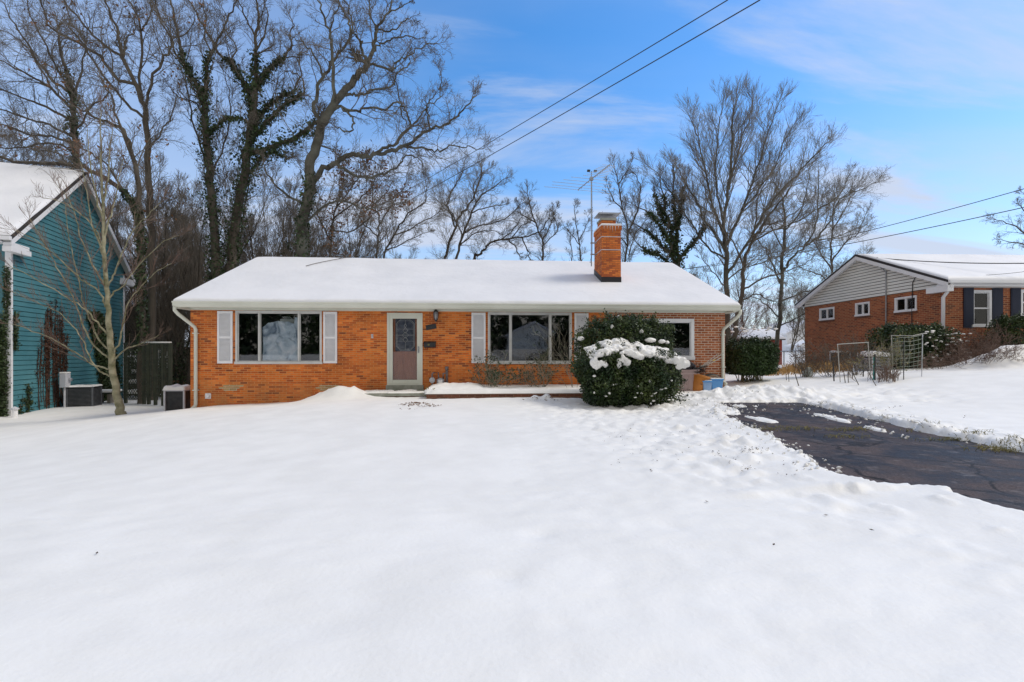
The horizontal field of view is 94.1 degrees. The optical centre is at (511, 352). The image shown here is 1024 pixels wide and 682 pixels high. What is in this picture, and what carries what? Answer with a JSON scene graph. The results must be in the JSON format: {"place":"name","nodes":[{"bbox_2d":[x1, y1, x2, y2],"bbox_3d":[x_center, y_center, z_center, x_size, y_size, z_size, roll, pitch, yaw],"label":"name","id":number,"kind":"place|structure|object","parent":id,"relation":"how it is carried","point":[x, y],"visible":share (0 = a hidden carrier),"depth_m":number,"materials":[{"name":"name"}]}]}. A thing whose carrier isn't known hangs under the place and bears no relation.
{"place":"outdoors","nodes":[
{"label":"outdoors","id":0,"kind":"place"},
{"bbox_2d":[130,348,725,392],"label":"hillside","id":1,"kind":"structure","parent":0,"point":[185,375],"depth_m":30.44,"materials":[{"name":"plant"}]},
{"bbox_2d":[0,0,125,213],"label":"oak tree","id":2,"kind":"object","parent":1,"relation":"on","point":[51,56],"visible":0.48,"depth_m":24.85,"materials":[{"name":"brown plant"}]},
{"bbox_2d":[0,100,127,230],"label":"woodland tree","id":3,"kind":"object","parent":1,"relation":"on","point":[24,111],"visible":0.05,"depth_m":30.27,"materials":[{"name":"brown plant"}]},
{"bbox_2d":[105,209,168,358],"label":"woodland tree","id":4,"kind":"object","parent":1,"relation":"on","point":[128,333],"visible":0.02,"depth_m":31.66,"materials":[{"name":"brown plant"}]},
{"bbox_2d":[94,167,193,337],"bbox_3d":[-23.601,-3.789,28.609,6.048,12.758,5.990,0,0,17],"label":"woodland tree","id":5,"kind":"object","parent":1,"relation":"on","point":[116,207],"visible":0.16,"depth_m":28.17,"materials":[{"name":"brown plant"}]},
{"bbox_2d":[121,229,174,395],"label":"sapling","id":6,"kind":"object","parent":1,"relation":"on","point":[159,285],"visible":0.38,"depth_m":25.63,"materials":[{"name":"brown plant"}]},
{"bbox_2d":[98,149,210,378],"bbox_3d":[-19.623,-4.255,26.866,7.160,13.922,5.946,0,0,44],"label":"woodland tree","id":7,"kind":"object","parent":1,"relation":"on","point":[165,248],"visible":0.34,"depth_m":26.25,"materials":[{"name":"brown plant"}]},
{"bbox_2d":[121,335,189,395],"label":"undergrowth","id":8,"kind":"object","parent":1,"relation":"on","point":[176,374],"visible":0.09,"depth_m":25.39,"materials":[{"name":"brown plant"}]},
{"bbox_2d":[121,229,209,388],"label":"woodland tree","id":9,"kind":"object","parent":1,"relation":"on","point":[165,277],"visible":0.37,"depth_m":27.26,"materials":[{"name":"brown plant"}]},
{"bbox_2d":[113,189,226,374],"bbox_3d":[-20.874,-3.716,28.734,7.732,12.923,6.440,0,0,-13],"label":"woodland tree","id":10,"kind":"object","parent":1,"relation":"on","point":[180,239],"visible":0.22,"depth_m":28.80,"materials":[{"name":"brown plant"}]},
{"bbox_2d":[146,234,210,385],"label":"sapling","id":11,"kind":"object","parent":1,"relation":"on","point":[182,338],"visible":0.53,"depth_m":25.35,"materials":[{"name":"brown plant"}]},
{"bbox_2d":[163,201,197,381],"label":"sapling","id":12,"kind":"object","parent":1,"relation":"on","point":[169,297],"visible":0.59,"depth_m":25.86,"materials":[{"name":"brown plant"}]},
{"bbox_2d":[112,169,249,329],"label":"woodland tree","id":13,"kind":"object","parent":1,"relation":"on","point":[178,192],"visible":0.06,"depth_m":40.28,"materials":[{"name":"brown plant"}]},
{"bbox_2d":[156,251,208,384],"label":"woodland tree","id":14,"kind":"object","parent":1,"relation":"on","point":[187,347],"visible":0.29,"depth_m":25.45,"materials":[{"name":"brown plant"}]},
{"bbox_2d":[143,191,225,310],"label":"woodland tree","id":15,"kind":"object","parent":1,"relation":"on","point":[185,202],"visible":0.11,"depth_m":33.28,"materials":[{"name":"brown plant"}]},
{"bbox_2d":[172,157,219,384],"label":"sapling","id":16,"kind":"object","parent":1,"relation":"on","point":[192,288],"visible":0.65,"depth_m":24.91,"materials":[{"name":"brown plant"}]},
{"bbox_2d":[171,167,248,285],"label":"sapling","id":17,"kind":"object","parent":1,"relation":"on","point":[201,229],"visible":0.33,"depth_m":26.70,"materials":[{"name":"brown plant"}]},
{"bbox_2d":[174,162,316,281],"bbox_3d":[-18.384,-5.299,33.193,9.664,16.154,8.050,0,0,-29],"label":"woodland tree","id":18,"kind":"object","parent":1,"relation":"on","point":[251,230],"visible":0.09,"depth_m":33.24,"materials":[{"name":"brown plant"}]},
{"bbox_2d":[177,123,314,275],"bbox_3d":[-18.072,-6.302,32.046,9.266,18.017,7.695,0,0,23],"label":"woodland tree","id":19,"kind":"object","parent":1,"relation":"on","point":[226,204],"visible":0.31,"depth_m":30.87,"materials":[{"name":"brown plant"}]},
{"bbox_2d":[240,169,326,259],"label":"woodland tree","id":20,"kind":"object","parent":1,"relation":"on","point":[289,205],"visible":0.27,"depth_m":34.87,"materials":[{"name":"brown plant"}]},
{"bbox_2d":[248,177,331,259],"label":"woodland tree","id":21,"kind":"object","parent":1,"relation":"on","point":[290,224],"visible":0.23,"depth_m":29.00,"materials":[{"name":"brown plant"}]},
{"bbox_2d":[249,179,330,256],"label":"sapling","id":22,"kind":"object","parent":1,"relation":"on","point":[263,209],"visible":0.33,"depth_m":26.31,"materials":[{"name":"brown plant"}]},
{"bbox_2d":[237,207,363,265],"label":"woodland tree","id":23,"kind":"object","parent":1,"relation":"on","point":[243,259],"visible":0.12,"depth_m":26.52,"materials":[{"name":"brown plant"}]},
{"bbox_2d":[274,204,372,257],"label":"woodland tree","id":24,"kind":"object","parent":1,"relation":"on","point":[336,240],"visible":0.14,"depth_m":33.93,"materials":[{"name":"brown plant"}]},
{"bbox_2d":[298,140,414,257],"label":"tree","id":25,"kind":"object","parent":1,"relation":"on","point":[338,210],"visible":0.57,"depth_m":24.59,"materials":[{"name":"brown plant"}]},
{"bbox_2d":[335,212,380,257],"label":"woodland tree","id":26,"kind":"object","parent":1,"relation":"on","point":[350,246],"visible":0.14,"depth_m":31.51,"materials":[{"name":"brown plant"}]},
{"bbox_2d":[332,174,400,257],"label":"woodland tree","id":27,"kind":"object","parent":1,"relation":"on","point":[367,224],"visible":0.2,"depth_m":36.73,"materials":[{"name":"brown plant"}]},
{"bbox_2d":[350,157,456,257],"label":"bare tree","id":28,"kind":"object","parent":1,"relation":"on","point":[395,233],"visible":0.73,"depth_m":27.54,"materials":[{"name":"brown plant"}]},
{"bbox_2d":[421,146,532,258],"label":"bare tree","id":29,"kind":"object","parent":1,"relation":"on","point":[461,212],"visible":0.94,"depth_m":32.31,"materials":[{"name":"brown plant"}]},
{"bbox_2d":[465,201,556,260],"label":"bare tree","id":30,"kind":"object","parent":1,"relation":"on","point":[503,239],"visible":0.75,"depth_m":32.98,"materials":[{"name":"brown plant"}]},
{"bbox_2d":[514,179,570,260],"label":"bare tree","id":31,"kind":"object","parent":1,"relation":"on","point":[542,245],"visible":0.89,"depth_m":32.98,"materials":[{"name":"brown plant"}]},
{"bbox_2d":[557,198,594,260],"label":"bare tree","id":32,"kind":"object","parent":1,"relation":"on","point":[573,231],"visible":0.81,"depth_m":34.03,"materials":[{"name":"brown plant"}]},
{"bbox_2d":[599,149,652,261],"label":"bare tree","id":33,"kind":"object","parent":1,"relation":"on","point":[628,240],"visible":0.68,"depth_m":30.89,"materials":[{"name":"brown plant"}]},
{"bbox_2d":[620,152,721,268],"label":"ivy tree","id":34,"kind":"object","parent":1,"relation":"on","point":[672,251],"visible":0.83,"depth_m":26.72,"materials":[{"name":"green plant"}]},
{"bbox_2d":[0,344,1023,681],"bbox_3d":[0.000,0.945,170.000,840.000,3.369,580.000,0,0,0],"label":"snow ground","id":35,"kind":"structure","parent":0,"point":[344,534],"depth_m":3.09,"materials":[{"name":"snow"}]},
{"bbox_2d":[0,162,134,415],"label":"clapboard house","id":36,"kind":"structure","parent":35,"relation":"on","point":[17,184],"depth_m":18.49,"materials":[{"name":"teal"}]},
{"bbox_2d":[0,265,21,416],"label":"ivy vine","id":37,"kind":"object","parent":36,"relation":"attached to","point":[4,347],"visible":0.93,"depth_m":16.15,"materials":[{"name":"green plant"}]},
{"bbox_2d":[15,382,35,414],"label":"shrub","id":38,"kind":"object","parent":36,"relation":"attached to","point":[28,401],"visible":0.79,"depth_m":16.99,"materials":[{"name":"green plant"}]},
{"bbox_2d":[33,295,70,409],"bbox_3d":[-17.742,0.080,18.416,0.207,4.764,2.112,0,0,-18],"label":"dead vine","id":39,"kind":"object","parent":36,"relation":"attached to","point":[56,360],"visible":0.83,"depth_m":18.40,"materials":[{"name":"plant"}]},
{"bbox_2d":[85,309,122,400],"bbox_3d":[-18.814,0.318,21.969,0.515,4.567,3.038,0,0,-16],"label":"ivy vine","id":40,"kind":"object","parent":36,"relation":"attached to","point":[103,379],"visible":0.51,"depth_m":21.66,"materials":[{"name":"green plant"}]},
{"bbox_2d":[0,53,184,403],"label":"oak tree","id":41,"kind":"object","parent":35,"relation":"on","point":[141,310],"visible":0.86,"depth_m":20.29,"materials":[{"name":"brown plant"}]},
{"bbox_2d":[0,83,195,414],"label":"young tree","id":42,"kind":"object","parent":35,"relation":"on","point":[115,383],"visible":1,"depth_m":13.58,"materials":[{"name":"brown plant"}]},
{"bbox_2d":[3,0,208,399],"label":"oak tree","id":43,"kind":"object","parent":35,"relation":"on","point":[145,120],"visible":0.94,"depth_m":22.89,"materials":[{"name":"brown plant"}]},
{"bbox_2d":[102,389,122,402],"bbox_3d":[-17.836,2.081,20.888,0.900,0.930,0.900,0,0,-17],"label":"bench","id":44,"kind":"object","parent":35,"relation":"on","point":[108,392],"visible":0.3,"depth_m":20.60,"materials":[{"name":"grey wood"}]},
{"bbox_2d":[124,342,172,405],"bbox_3d":[-15.468,1.370,20.194,3.168,3.710,0.131,0,0,23],"label":"lattice screen","id":45,"kind":"object","parent":35,"relation":"on","point":[146,367],"visible":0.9,"depth_m":20.10,"materials":[{"name":"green wood"}]},
{"bbox_2d":[163,384,189,410],"bbox_3d":[-10.382,1.554,14.900,0.660,1.160,0.660,0,0,-4],"label":"air conditioner","id":46,"kind":"object","parent":35,"relation":"on","point":[176,396],"visible":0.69,"depth_m":14.63,"materials":[{"name":"grey paint"}]},
{"bbox_2d":[111,0,261,280],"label":"ivy tree","id":47,"kind":"object","parent":35,"relation":"on","point":[203,105],"visible":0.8,"depth_m":23.86,"materials":[{"name":"green plant"}]},
{"bbox_2d":[177,0,337,273],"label":"ivy tree","id":48,"kind":"object","parent":35,"relation":"on","point":[252,89],"visible":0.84,"depth_m":24.37,"materials":[{"name":"green plant"}]},
{"bbox_2d":[251,0,502,256],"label":"oak tree","id":49,"kind":"object","parent":35,"relation":"on","point":[304,217],"visible":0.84,"depth_m":21.92,"materials":[{"name":"grey plant"}]},
{"bbox_2d":[365,389,425,396],"bbox_3d":[-3.291,1.320,13.456,1.900,0.560,1.218,0,0,-4],"label":"front stoop","id":50,"kind":"object","parent":35,"relation":"on","point":[402,393],"visible":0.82,"depth_m":12.91,"materials":[{"name":"concrete"}]},
{"bbox_2d":[171,212,741,407],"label":"brick house","id":51,"kind":"structure","parent":35,"relation":"on","point":[275,329],"depth_m":14.26,"materials":[{"name":"orange"}]},
{"bbox_2d":[234,311,322,363],"bbox_3d":[-6.794,-0.455,13.946,2.480,1.550,0.225,0,0,-4],"label":"window","id":52,"kind":"structure","parent":51,"relation":"in","point":[282,338],"depth_m":13.96,"materials":[{"name":"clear glass"}]},
{"bbox_2d":[389,315,419,383],"bbox_3d":[-3.176,-0.107,14.107,0.910,2.045,0.099,0,0,-4],"label":"storm door","id":53,"kind":"structure","parent":51,"relation":"in","point":[391,317],"depth_m":14.11,"materials":[{"name":"beige paint"}]},
{"bbox_2d":[393,319,416,379],"bbox_3d":[-3.184,-0.120,14.217,0.910,2.080,0.058,0,0,-4],"label":"front door","id":54,"kind":"structure","parent":51,"relation":"in","point":[404,330],"depth_m":14.21,"materials":[{"name":"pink wood"}]},
{"bbox_2d":[429,366,447,384],"bbox_3d":[-2.131,0.800,14.002,0.569,0.800,0.290,0,0,-20],"label":"gas meter","id":55,"kind":"object","parent":51,"relation":"attached to","point":[439,380],"visible":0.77,"depth_m":14.02,"materials":[{"name":"grey metal"}]},
{"bbox_2d":[488,312,571,363],"bbox_3d":[0.546,-0.450,14.414,2.590,1.560,0.115,0,0,-4],"label":"window","id":56,"kind":"structure","parent":51,"relation":"in","point":[510,314],"depth_m":14.38,"materials":[{"name":"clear glass"}]},
{"bbox_2d":[544,164,615,265],"bbox_3d":[2.568,-4.735,16.744,2.661,3.370,2.716,0,0,-4],"label":"tv antenna","id":57,"kind":"object","parent":51,"relation":"attached to","point":[591,179],"visible":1,"depth_m":16.73,"materials":[{"name":"grey metal"}]},
{"bbox_2d":[642,319,694,359],"bbox_3d":[4.625,-0.425,14.702,2.070,1.270,0.120,0,0,-4],"label":"window","id":58,"kind":"structure","parent":51,"relation":"in","point":[691,356],"depth_m":14.73,"materials":[{"name":"white paint"}]},
{"bbox_2d":[424,382,582,398],"bbox_3d":[0.323,1.212,13.398,5.400,0.777,1.970,0,0,-4],"label":"planter ledge","id":59,"kind":"object","parent":35,"relation":"on","point":[461,390],"visible":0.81,"depth_m":12.49,"materials":[{"name":"brick"}]},
{"bbox_2d":[468,347,523,386],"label":"leafless shrub","id":60,"kind":"object","parent":59,"relation":"on","point":[492,380],"visible":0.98,"depth_m":13.19,"materials":[{"name":"brown plant"}]},
{"bbox_2d":[511,348,566,386],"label":"leafless shrub","id":61,"kind":"object","parent":59,"relation":"on","point":[532,377],"visible":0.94,"depth_m":13.31,"materials":[{"name":"brown plant"}]},
{"bbox_2d":[529,322,581,386],"bbox_3d":[1.562,0.103,13.231,2.283,2.080,1.670,0,0,-37],"label":"leafless shrub","id":62,"kind":"object","parent":59,"relation":"on","point":[567,365],"visible":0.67,"depth_m":13.05,"materials":[{"name":"brown plant"}]},
{"bbox_2d":[569,308,689,407],"bbox_3d":[2.870,0.102,11.651,2.919,2.502,2.453,0,0,0],"label":"evergreen bush","id":63,"kind":"object","parent":35,"relation":"on","point":[624,367],"visible":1,"depth_m":10.99,"materials":[{"name":"green plant"}]},
{"bbox_2d":[677,369,699,390],"bbox_3d":[5.192,0.855,14.255,0.620,0.727,0.632,0,0,-4],"label":"trash can","id":64,"kind":"object","parent":35,"relation":"on","point":[688,383],"visible":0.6,"depth_m":14.04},
{"bbox_2d":[693,373,709,390],"bbox_3d":[5.588,0.894,14.139,0.571,0.613,0.544,0,0,-4],"label":"planter tub","id":65,"kind":"object","parent":35,"relation":"on","point":[698,382],"visible":0.75,"depth_m":13.94,"materials":[{"name":"orange plastic"}]},
{"bbox_2d":[680,253,783,342],"bbox_3d":[10.720,-2.146,28.361,9.896,6.430,11.953,0,0,30],"label":"bramble","id":66,"kind":"object","parent":35,"relation":"on","point":[740,320],"visible":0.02,"depth_m":26.07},
{"bbox_2d":[718,249,760,327],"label":"woodland tree","id":67,"kind":"object","parent":35,"relation":"on","point":[738,283],"visible":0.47,"depth_m":50.92,"materials":[{"name":"brown plant"}]},
{"bbox_2d":[632,71,873,342],"bbox_3d":[12.647,-7.490,26.149,11.761,17.661,6.038,0,0,0],"label":"maple tree","id":68,"kind":"object","parent":35,"relation":"on","point":[724,245],"visible":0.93,"depth_m":25.92,"materials":[{"name":"grey plant"}]},
{"bbox_2d":[725,325,780,382],"bbox_3d":[7.939,0.072,15.886,1.444,1.940,1.625,0,0,0],"label":"privet hedge","id":69,"kind":"object","parent":35,"relation":"on","point":[756,358],"visible":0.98,"depth_m":15.32,"materials":[{"name":"green plant"}]},
{"bbox_2d":[731,329,785,364],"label":"red shed","id":70,"kind":"structure","parent":35,"relation":"on","point":[762,332],"depth_m":34.02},
{"bbox_2d":[706,158,832,339],"bbox_3d":[12.802,-3.962,23.221,5.775,10.582,3.303,0,0,-19],"label":"bare tree","id":71,"kind":"object","parent":35,"relation":"on","point":[744,258],"visible":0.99,"depth_m":22.96,"materials":[{"name":"brown plant"}]},
{"bbox_2d":[763,281,796,330],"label":"woodland tree","id":72,"kind":"object","parent":35,"relation":"on","point":[774,324],"visible":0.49,"depth_m":58.66,"materials":[{"name":"brown plant"}]},
{"bbox_2d":[765,320,804,350],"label":"white house","id":73,"kind":"structure","parent":35,"relation":"on","point":[785,333],"depth_m":70.34,"materials":[{"name":"paint"}]},
{"bbox_2d":[777,281,808,350],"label":"woodland tree","id":74,"kind":"object","parent":35,"relation":"on","point":[794,333],"visible":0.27,"depth_m":57.45,"materials":[{"name":"brown plant"}]},
{"bbox_2d":[783,282,811,340],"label":"woodland tree","id":75,"kind":"object","parent":35,"relation":"on","point":[802,318],"visible":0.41,"depth_m":50.67,"materials":[{"name":"brown plant"}]},
{"bbox_2d":[787,339,830,376],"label":"withered plant","id":76,"kind":"object","parent":35,"relation":"on","point":[803,367],"visible":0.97,"depth_m":15.71,"materials":[{"name":"brown plant"}]},
{"bbox_2d":[765,360,852,375],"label":"dry grass","id":77,"kind":"structure","parent":35,"relation":"on","point":[783,370],"depth_m":18.19,"materials":[{"name":"plant"}]},
{"bbox_2d":[738,151,893,356],"bbox_3d":[18.400,-5.393,29.084,8.628,13.125,5.249,0,0,26],"label":"sycamore tree","id":78,"kind":"object","parent":35,"relation":"on","point":[781,267],"visible":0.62,"depth_m":28.70,"materials":[{"name":"grey plant"}]},
{"bbox_2d":[797,328,854,376],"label":"withered plant","id":79,"kind":"object","parent":35,"relation":"on","point":[835,360],"visible":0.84,"depth_m":15.56,"materials":[{"name":"brown plant"}]},
{"bbox_2d":[792,179,887,284],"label":"bare tree","id":80,"kind":"object","parent":35,"relation":"on","point":[832,232],"visible":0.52,"depth_m":33.95,"materials":[{"name":"brown plant"}]},
{"bbox_2d":[822,330,900,374],"bbox_3d":[11.482,-0.039,15.882,2.120,1.720,2.146,0,0,29],"label":"withered plant","id":81,"kind":"object","parent":35,"relation":"on","point":[859,352],"visible":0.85,"depth_m":15.51,"materials":[{"name":"brown plant"}]},
{"bbox_2d":[845,360,901,382],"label":"leafless shrub","id":82,"kind":"object","parent":35,"relation":"on","point":[886,376],"visible":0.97,"depth_m":13.32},
{"bbox_2d":[857,351,889,370],"bbox_3d":[13.057,0.472,17.200,0.720,1.107,0.720,0,0,-6],"label":"air conditioner","id":83,"kind":"object","parent":35,"relation":"on","point":[866,358],"visible":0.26,"depth_m":16.93,"materials":[{"name":"grey paint"}]},
{"bbox_2d":[846,334,913,376],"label":"leafless shrub","id":84,"kind":"object","parent":35,"relation":"on","point":[888,356],"visible":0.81,"depth_m":14.12,"materials":[{"name":"brown plant"}]},
{"bbox_2d":[891,333,922,379],"bbox_3d":[11.355,0.147,13.662,0.730,1.443,0.821,0,0,37],"label":"trellis cage","id":85,"kind":"object","parent":35,"relation":"on","point":[903,366],"visible":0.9,"depth_m":13.69,"materials":[{"name":"grey plastic"}]},
{"bbox_2d":[795,254,1023,363],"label":"brick house","id":86,"kind":"structure","parent":35,"relation":"on","point":[862,294],"depth_m":20.65,"materials":[{"name":"red"}]},
{"bbox_2d":[819,307,834,320],"bbox_3d":[16.615,-2.063,25.103,0.120,0.650,1.172,0,0,-2],"label":"window","id":87,"kind":"structure","parent":86,"relation":"in","point":[828,313],"depth_m":25.08,"materials":[{"name":"white paint"}]},
{"bbox_2d":[854,301,869,316],"bbox_3d":[16.688,-2.086,22.653,0.120,0.650,0.930,0,0,-2],"label":"window","id":88,"kind":"structure","parent":86,"relation":"in","point":[863,308],"depth_m":22.63,"materials":[{"name":"white paint"}]},
{"bbox_2d":[894,295,916,312],"bbox_3d":[16.760,-2.076,20.260,0.120,0.650,1.133,0,0,-2],"label":"window","id":89,"kind":"structure","parent":86,"relation":"in","point":[901,304],"depth_m":20.24,"materials":[{"name":"white paint"}]},
{"bbox_2d":[972,290,991,326],"bbox_3d":[18.377,-1.739,18.657,0.846,1.451,0.120,0,0,-2],"label":"window","id":90,"kind":"structure","parent":86,"relation":"in","point":[982,298],"depth_m":18.68,"materials":[{"name":"white paint"}]},
{"bbox_2d":[863,320,971,368],"bbox_3d":[14.771,-0.302,17.580,2.630,1.934,2.024,0,0,0],"label":"evergreen shrub","id":91,"kind":"object","parent":35,"relation":"on","point":[935,332],"visible":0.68,"depth_m":16.92,"materials":[{"name":"green plant"}]},
{"bbox_2d":[926,337,968,365],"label":"withered plant","id":92,"kind":"object","parent":35,"relation":"on","point":[949,349],"visible":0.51,"depth_m":16.41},
{"bbox_2d":[910,333,1023,369],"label":"brush","id":93,"kind":"object","parent":35,"relation":"on","point":[985,356],"visible":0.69,"depth_m":15.18,"materials":[{"name":"plant"}]},
{"bbox_2d":[945,327,1000,359],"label":"withered plant","id":94,"kind":"object","parent":35,"relation":"on","point":[965,345],"visible":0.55,"depth_m":16.41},
{"bbox_2d":[965,320,1022,351],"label":"withered plant","id":95,"kind":"object","parent":35,"relation":"on","point":[991,338],"visible":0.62,"depth_m":16.15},
{"bbox_2d":[979,186,1023,249],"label":"bare tree","id":96,"kind":"object","parent":35,"relation":"on","point":[1018,221],"visible":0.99,"depth_m":36.96,"materials":[{"name":"brown plant"}]},
{"bbox_2d":[984,311,1023,345],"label":"evergreen shrub","id":97,"kind":"object","parent":35,"relation":"on","point":[1015,320],"visible":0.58,"depth_m":17.12,"materials":[{"name":"green plant"}]},
{"bbox_3d":[-16.910,2.381,19.344,2.250,0.380,1.200,0,0,-17],"label":"equipment pad","id":98,"kind":"object","parent":35,"relation":"on","visible":0},
{"bbox_2d":[59,372,72,406],"bbox_3d":[-17.450,1.581,18.640,0.320,1.681,0.340,0,0,-17],"label":"utility meter","id":99,"kind":"object","parent":98,"relation":"on","point":[65,379],"visible":0.99,"depth_m":18.54,"materials":[{"name":"grey paint"}]},
{"bbox_2d":[66,384,101,406],"bbox_3d":[-17.268,1.876,19.232,0.890,1.191,0.890,0,0,-21],"label":"air conditioner","id":100,"kind":"object","parent":98,"relation":"on","point":[82,395],"visible":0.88,"depth_m":18.92,"materials":[{"name":"black metal"}]},
{"bbox_2d":[0,0,1023,344],"label":"sky","id":101,"kind":"structure","parent":0,"point":[932,91],"materials":[{"name":"blue"}]},
{"bbox_2d":[346,0,727,223],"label":"power line","id":102,"kind":"object","parent":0,"point":[595,79],"visible":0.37,"depth_m":15.66,"materials":[{"name":"black metal"}]},
{"bbox_2d":[342,0,759,235],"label":"power line","id":103,"kind":"object","parent":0,"point":[612,85],"visible":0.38,"depth_m":15.72,"materials":[{"name":"black metal"}]},
{"bbox_2d":[686,189,1022,268],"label":"power line","id":104,"kind":"object","parent":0,"point":[905,221],"visible":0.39,"depth_m":26.86,"materials":[{"name":"black metal"}]},
{"bbox_2d":[688,207,1023,268],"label":"power line","id":105,"kind":"object","parent":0,"point":[899,233],"visible":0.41,"depth_m":27.37,"materials":[{"name":"black metal"}]},
{"bbox_2d":[721,402,1023,510],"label":"driveway","id":106,"kind":"structure","parent":0,"point":[992,476],"depth_m":5.53,"materials":[{"name":"asphalt"}]},
{"bbox_2d":[650,384,1023,472],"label":"snow clods","id":107,"kind":"object","parent":106,"relation":"on","point":[810,456],"visible":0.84,"depth_m":7.27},
{"bbox_2d":[735,401,1023,454],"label":"grass tufts","id":108,"kind":"object","parent":106,"relation":"on","point":[996,448],"visible":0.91,"depth_m":6.44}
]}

